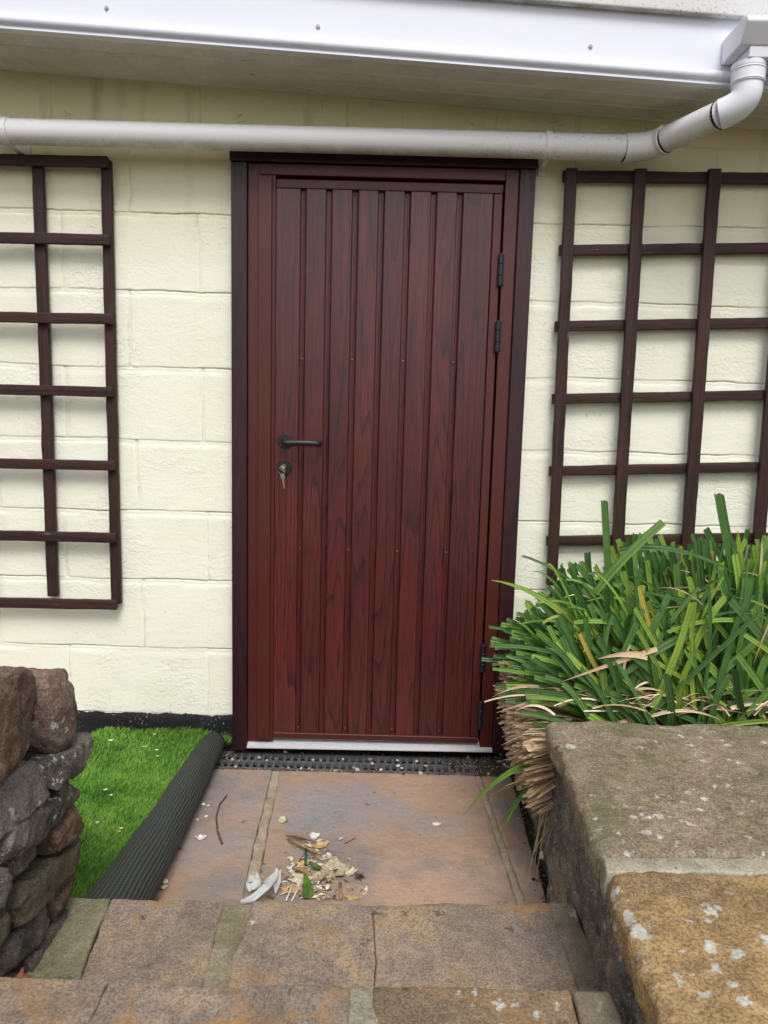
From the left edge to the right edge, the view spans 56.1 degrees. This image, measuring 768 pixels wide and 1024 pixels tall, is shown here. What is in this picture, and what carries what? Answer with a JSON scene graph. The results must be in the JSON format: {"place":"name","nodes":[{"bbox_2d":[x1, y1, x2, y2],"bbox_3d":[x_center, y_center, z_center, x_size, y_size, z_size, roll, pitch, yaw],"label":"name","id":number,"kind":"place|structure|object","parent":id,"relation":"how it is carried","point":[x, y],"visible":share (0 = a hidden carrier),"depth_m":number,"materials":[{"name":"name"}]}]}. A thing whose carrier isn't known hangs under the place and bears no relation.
{"place":"outdoors","nodes":[
{"label":"outdoors","id":0,"kind":"place"},
{"bbox_2d":[153,769,545,912],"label":"patio","id":1,"kind":"structure","parent":0,"point":[383,853],"depth_m":1.91,"materials":[{"name":"stone"}]},
{"bbox_2d":[0,666,92,976],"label":"stone wall","id":2,"kind":"structure","parent":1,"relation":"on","point":[45,751],"depth_m":1.25,"materials":[{"name":"brown stone"}]},
{"bbox_2d":[69,726,231,901],"bbox_3d":[-0.766,0.803,1.927,0.536,0.090,0.938,2,8,0],"label":"artificial grass mat","id":3,"kind":"object","parent":1,"relation":"on","point":[150,805],"visible":0.61,"depth_m":2.00,"materials":[{"name":"green plastic"}]},
{"bbox_2d":[195,834,206,839],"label":"flake","id":4,"kind":"object","parent":1,"relation":"on","point":[200,837],"visible":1,"depth_m":1.90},
{"bbox_2d":[215,795,226,844],"bbox_3d":[-0.452,0.846,1.988,0.028,0.007,0.242,0,8,-10],"label":"twig","id":5,"kind":"object","parent":1,"relation":"on","point":[220,838],"visible":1,"depth_m":1.96,"materials":[{"name":"brown wood"}]},
{"bbox_2d":[240,868,280,903],"bbox_3d":[-0.284,0.867,1.669,0.084,0.043,0.080,2,8,0],"label":"plastic strip","id":6,"kind":"object","parent":1,"relation":"on","point":[253,882],"visible":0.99,"depth_m":1.67,"materials":[{"name":"white plastic"}]},
{"bbox_2d":[278,816,285,822],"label":"flake","id":7,"kind":"object","parent":1,"relation":"on","point":[282,819],"visible":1,"depth_m":1.99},
{"bbox_2d":[280,885,300,893],"bbox_3d":[-0.221,0.890,1.698,0.049,0.011,0.031,2,8,0],"label":"flake","id":8,"kind":"object","parent":1,"relation":"on","point":[293,890],"visible":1,"depth_m":1.70,"materials":[{"name":"beige"}]},
{"bbox_2d":[287,872,315,883],"bbox_3d":[-0.199,0.884,1.741,0.068,0.012,0.039,2,8,0],"label":"flake","id":9,"kind":"object","parent":1,"relation":"on","point":[297,878],"visible":0.76,"depth_m":1.74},
{"bbox_2d":[292,866,310,875],"bbox_3d":[-0.200,0.879,1.765,0.057,0.011,0.014,5,9,27],"label":"twig","id":10,"kind":"object","parent":1,"relation":"on","point":[300,869],"visible":0.98,"depth_m":1.76,"materials":[{"name":"wood"}]},
{"bbox_2d":[286,835,316,842],"bbox_3d":[-0.216,0.856,1.889,0.090,0.007,0.008,4,8,17],"label":"twig","id":11,"kind":"object","parent":1,"relation":"on","point":[297,837],"visible":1,"depth_m":1.89,"materials":[{"name":"brown wood"}]},
{"bbox_2d":[295,860,309,866],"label":"flake","id":12,"kind":"object","parent":1,"relation":"on","point":[301,863],"visible":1,"depth_m":1.80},
{"bbox_2d":[287,838,321,855],"bbox_3d":[-0.204,0.861,1.851,0.112,0.006,0.006,7,9,33],"label":"twig","id":13,"kind":"object","parent":1,"relation":"on","point":[305,847],"visible":1,"depth_m":1.85,"materials":[{"name":"wood"}]},
{"bbox_2d":[304,849,306,865],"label":"twig","id":14,"kind":"object","parent":1,"relation":"on","point":[305,857],"visible":1,"depth_m":1.81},
{"bbox_2d":[302,872,312,898],"bbox_3d":[-0.179,0.883,1.703,0.026,0.017,0.078,1,8,-4],"label":"leaf","id":15,"kind":"object","parent":1,"relation":"on","point":[307,891],"visible":1,"depth_m":1.69,"materials":[{"name":"green plant"}]},
{"bbox_2d":[298,885,318,891],"bbox_3d":[-0.177,0.890,1.700,0.048,0.014,0.033,6,9,30],"label":"flake","id":16,"kind":"object","parent":1,"relation":"on","point":[314,887],"visible":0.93,"depth_m":1.70,"materials":[{"name":"beige"}]},
{"bbox_2d":[259,837,362,900],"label":"fragments","id":17,"kind":"object","parent":1,"relation":"on","point":[328,878],"visible":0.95,"depth_m":1.74,"materials":[{"name":"beige"}]},
{"bbox_2d":[309,832,319,838],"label":"flake","id":18,"kind":"object","parent":1,"relation":"on","point":[313,835],"visible":1,"depth_m":1.92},
{"bbox_2d":[310,861,320,868],"bbox_3d":[-0.170,0.875,1.781,0.015,0.010,0.042,-4,10,-36],"label":"leaf","id":19,"kind":"object","parent":1,"relation":"on","point":[315,866],"visible":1,"depth_m":1.78,"materials":[{"name":"green plant"}]},
{"bbox_2d":[312,871,326,879],"bbox_3d":[-0.159,0.884,1.750,0.033,0.012,0.028,6,9,32],"label":"flake","id":20,"kind":"object","parent":1,"relation":"on","point":[319,876],"visible":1,"depth_m":1.75,"materials":[{"name":"beige"}]},
{"bbox_2d":[311,840,329,847],"bbox_3d":[-0.166,0.867,1.877,0.041,0.013,0.036,4,8,18],"label":"flake","id":21,"kind":"object","parent":1,"relation":"on","point":[321,843],"visible":1,"depth_m":1.88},
{"bbox_2d":[312,884,329,889],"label":"flake","id":22,"kind":"object","parent":1,"relation":"on","point":[326,887],"visible":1,"depth_m":1.70,"materials":[{"name":"white"}]},
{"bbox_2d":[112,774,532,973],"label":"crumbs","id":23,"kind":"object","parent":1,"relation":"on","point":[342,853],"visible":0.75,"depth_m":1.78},
{"bbox_2d":[314,853,331,859],"bbox_3d":[-0.154,0.875,1.828,0.047,0.009,0.027,2,8,0],"label":"flake","id":24,"kind":"object","parent":1,"relation":"on","point":[323,858],"visible":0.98,"depth_m":1.83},
{"bbox_2d":[320,855,350,877],"bbox_3d":[-0.120,0.877,1.777,0.075,0.020,0.069,2,8,0],"label":"flake","id":25,"kind":"object","parent":1,"relation":"on","point":[333,862],"visible":1,"depth_m":1.78,"materials":[{"name":"beige"}]},
{"bbox_2d":[339,882,342,900],"bbox_3d":[-0.102,0.894,1.698,0.008,0.008,0.058,1,8,-6],"label":"twig","id":26,"kind":"object","parent":1,"relation":"on","point":[340,892],"visible":1,"depth_m":1.69,"materials":[{"name":"wood"}]},
{"bbox_2d":[344,867,357,875],"bbox_3d":[-0.083,0.884,1.771,0.031,0.012,0.029,6,9,31],"label":"flake","id":27,"kind":"object","parent":1,"relation":"on","point":[351,871],"visible":1,"depth_m":1.77,"materials":[{"name":"beige"}]},
{"bbox_2d":[344,895,358,899],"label":"flake","id":28,"kind":"object","parent":1,"relation":"on","point":[348,897],"visible":1,"depth_m":1.68,"materials":[{"name":"beige"}]},
{"bbox_2d":[354,872,364,878],"bbox_3d":[-0.057,0.887,1.756,0.032,0.006,0.032,2,8,0],"label":"feather","id":29,"kind":"object","parent":1,"relation":"on","point":[360,875],"visible":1,"depth_m":1.76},
{"bbox_2d":[214,751,515,781],"bbox_3d":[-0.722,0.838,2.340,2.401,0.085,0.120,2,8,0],"label":"channel drain","id":30,"kind":"object","parent":1,"relation":"in","point":[349,758],"visible":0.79,"depth_m":2.33,"materials":[{"name":"black plastic"}]},
{"bbox_2d":[444,756,514,775],"bbox_3d":[0.339,0.826,2.334,0.280,0.020,0.124,2,8,0],"label":"silt","id":31,"kind":"object","parent":30,"relation":"on","point":[491,763],"visible":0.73,"depth_m":2.33,"materials":[{"name":"soil"}]},
{"bbox_2d":[216,750,545,902],"bbox_3d":[-0.089,0.864,1.934,1.105,0.021,0.956,2,8,0],"label":"grit","id":32,"kind":"object","parent":1,"relation":"on","point":[458,773],"visible":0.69,"depth_m":2.31,"materials":[{"name":"gravel"}]},
{"bbox_2d":[217,748,548,898],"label":"subsoil","id":33,"kind":"structure","parent":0,"point":[528,820],"depth_m":2.44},
{"bbox_2d":[5,897,599,996],"bbox_3d":[-0.135,0.890,1.257,1.064,0.193,0.411,2,8,0],"label":"stone step","id":34,"kind":"object","parent":33,"relation":"on","point":[536,946],"visible":0.75,"depth_m":1.31,"materials":[{"name":"brown stone"}]},
{"bbox_2d":[14,967,27,977],"bbox_3d":[-0.603,0.777,1.197,0.021,0.012,0.042,-3,9,-31],"label":"leaf","id":35,"kind":"object","parent":34,"relation":"on","point":[21,974],"visible":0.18,"depth_m":1.21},
{"bbox_2d":[0,977,622,1023],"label":"stone step","id":36,"kind":"object","parent":33,"relation":"on","point":[39,1001],"visible":1,"depth_m":1.01,"materials":[{"name":"brown stone"}]},
{"bbox_2d":[510,651,767,1023],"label":"retaining wall","id":37,"kind":"structure","parent":33,"relation":"on","point":[655,863],"depth_m":1.19,"materials":[{"name":"stone"}]},
{"label":"ground","id":38,"kind":"structure","parent":0,"visible":0},
{"bbox_2d":[0,0,767,756],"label":"house","id":39,"kind":"structure","parent":38,"relation":"on","point":[362,348],"depth_m":2.21,"materials":[{"name":"beige paint"}]},
{"bbox_2d":[0,154,121,609],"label":"trellis","id":40,"kind":"object","parent":39,"relation":"attached to","point":[40,238],"visible":1,"depth_m":2.20,"materials":[{"name":"brown wood"}]},
{"bbox_2d":[257,176,504,742],"bbox_3d":[-0.023,-0.116,2.249,0.736,1.746,0.111,2,8,0],"label":"door","id":41,"kind":"structure","parent":39,"relation":"in","point":[388,331],"depth_m":2.24,"materials":[{"name":"brown wood"}]},
{"bbox_2d":[278,465,285,487],"bbox_3d":[-0.314,-0.110,2.221,0.024,0.073,0.028,2,8,0],"label":"key","id":42,"kind":"object","parent":41,"relation":"hanging from","point":[282,467],"visible":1,"depth_m":2.21,"materials":[{"name":"silver metal"}]},
{"bbox_2d":[0,63,766,175],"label":"downpipe","id":43,"kind":"object","parent":39,"relation":"attached to","point":[739,102],"visible":0.98,"depth_m":2.02,"materials":[{"name":"white plastic"}]},
{"bbox_2d":[546,168,767,584],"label":"trellis","id":44,"kind":"object","parent":39,"relation":"attached to","point":[635,250],"visible":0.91,"depth_m":2.18,"materials":[{"name":"brown wood"}]},
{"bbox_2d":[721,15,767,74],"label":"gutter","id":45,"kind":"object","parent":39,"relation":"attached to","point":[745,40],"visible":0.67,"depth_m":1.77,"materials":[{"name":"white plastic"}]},
{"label":"soil bed","id":46,"kind":"structure","parent":0,"visible":0},
{"bbox_2d":[463,493,767,889],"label":"strappy plant","id":47,"kind":"object","parent":46,"relation":"on","point":[664,637],"visible":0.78,"depth_m":1.72,"materials":[{"name":"green plant"}]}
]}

